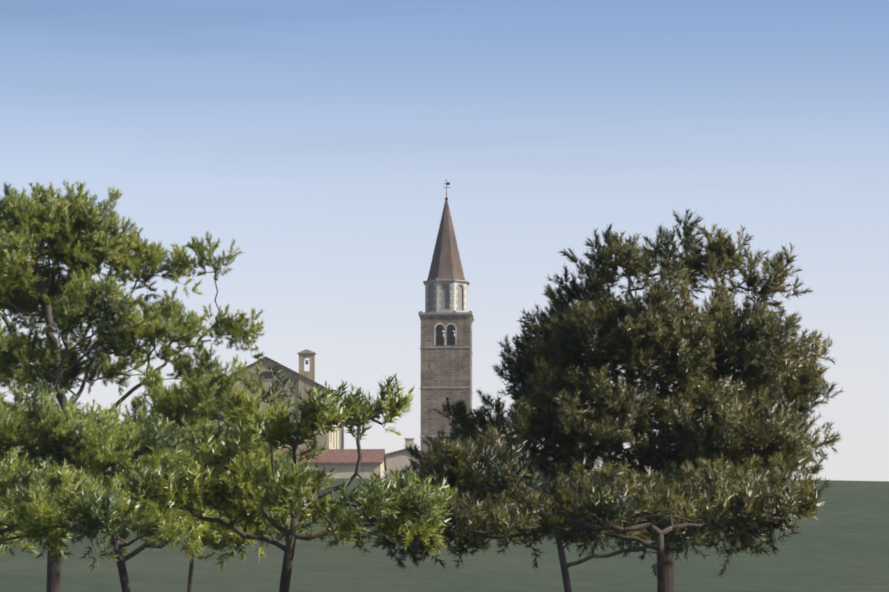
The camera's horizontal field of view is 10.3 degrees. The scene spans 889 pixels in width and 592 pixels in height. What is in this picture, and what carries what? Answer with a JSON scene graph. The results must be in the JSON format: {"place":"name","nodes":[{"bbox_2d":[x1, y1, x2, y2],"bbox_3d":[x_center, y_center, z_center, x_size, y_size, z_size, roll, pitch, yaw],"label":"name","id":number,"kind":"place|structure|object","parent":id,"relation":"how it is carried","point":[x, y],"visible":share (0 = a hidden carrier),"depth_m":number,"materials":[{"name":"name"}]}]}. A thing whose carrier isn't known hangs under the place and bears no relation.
{"place":"outdoors","nodes":[
{"label":"outdoors","id":0,"kind":"place"},
{"bbox_2d":[0,478,888,591],"bbox_3d":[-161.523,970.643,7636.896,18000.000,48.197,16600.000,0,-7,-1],"label":"ground","id":1,"kind":"structure","parent":0,"point":[841,544],"depth_m":306.99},
{"bbox_2d":[0,378,247,566],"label":"tree","id":2,"kind":"object","parent":1,"relation":"on","point":[107,444],"visible":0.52,"depth_m":129.34,"materials":[{"name":"green plant"}]},
{"bbox_2d":[0,179,300,591],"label":"tree","id":3,"kind":"object","parent":1,"relation":"on","point":[67,228],"visible":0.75,"depth_m":159.07,"materials":[{"name":"green plant"}]},
{"bbox_2d":[0,457,313,591],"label":"tree","id":4,"kind":"object","parent":1,"relation":"on","point":[38,509],"visible":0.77,"depth_m":79.28,"materials":[{"name":"green plant"}]},
{"bbox_2d":[119,363,303,591],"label":"tree","id":5,"kind":"object","parent":1,"relation":"on","point":[177,406],"visible":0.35,"depth_m":139.45,"materials":[{"name":"green plant"}]},
{"bbox_2d":[214,349,343,448],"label":"church","id":6,"kind":"structure","parent":1,"relation":"on","point":[332,440],"depth_m":559.36,"materials":[{"name":"paint"}]},
{"bbox_2d":[123,374,457,591],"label":"tree","id":7,"kind":"object","parent":1,"relation":"on","point":[402,500],"visible":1,"depth_m":66.92,"materials":[{"name":"green plant"}]},
{"bbox_2d":[275,449,386,478],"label":"tiled house","id":8,"kind":"structure","parent":1,"relation":"on","point":[343,462],"depth_m":534.30,"materials":[{"name":"beige paint"}]},
{"bbox_2d":[384,438,428,477],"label":"small house","id":9,"kind":"structure","parent":1,"relation":"on","point":[398,460],"depth_m":548.13,"materials":[{"name":"beige paint"}]},
{"bbox_2d":[418,180,473,452],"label":"bell tower","id":10,"kind":"structure","parent":1,"relation":"on","point":[446,364],"depth_m":576.89,"materials":[{"name":"brick"},{"name":"stone"},{"name":"tile"}]},
{"bbox_2d":[342,420,824,591],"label":"tree","id":11,"kind":"object","parent":1,"relation":"on","point":[452,465],"visible":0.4,"depth_m":94.85,"materials":[{"name":"green plant"}]},
{"bbox_2d":[393,469,834,591],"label":"tree","id":12,"kind":"object","parent":1,"relation":"on","point":[468,522],"visible":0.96,"depth_m":85.03,"materials":[{"name":"green plant"}]},
{"bbox_2d":[399,207,844,591],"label":"tree","id":13,"kind":"object","parent":1,"relation":"on","point":[757,419],"visible":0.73,"depth_m":118.09,"materials":[{"name":"green plant"}]},
{"bbox_2d":[0,0,888,481],"label":"sky","id":14,"kind":"structure","parent":0,"point":[323,138],"materials":[{"name":"blue"}]}
]}

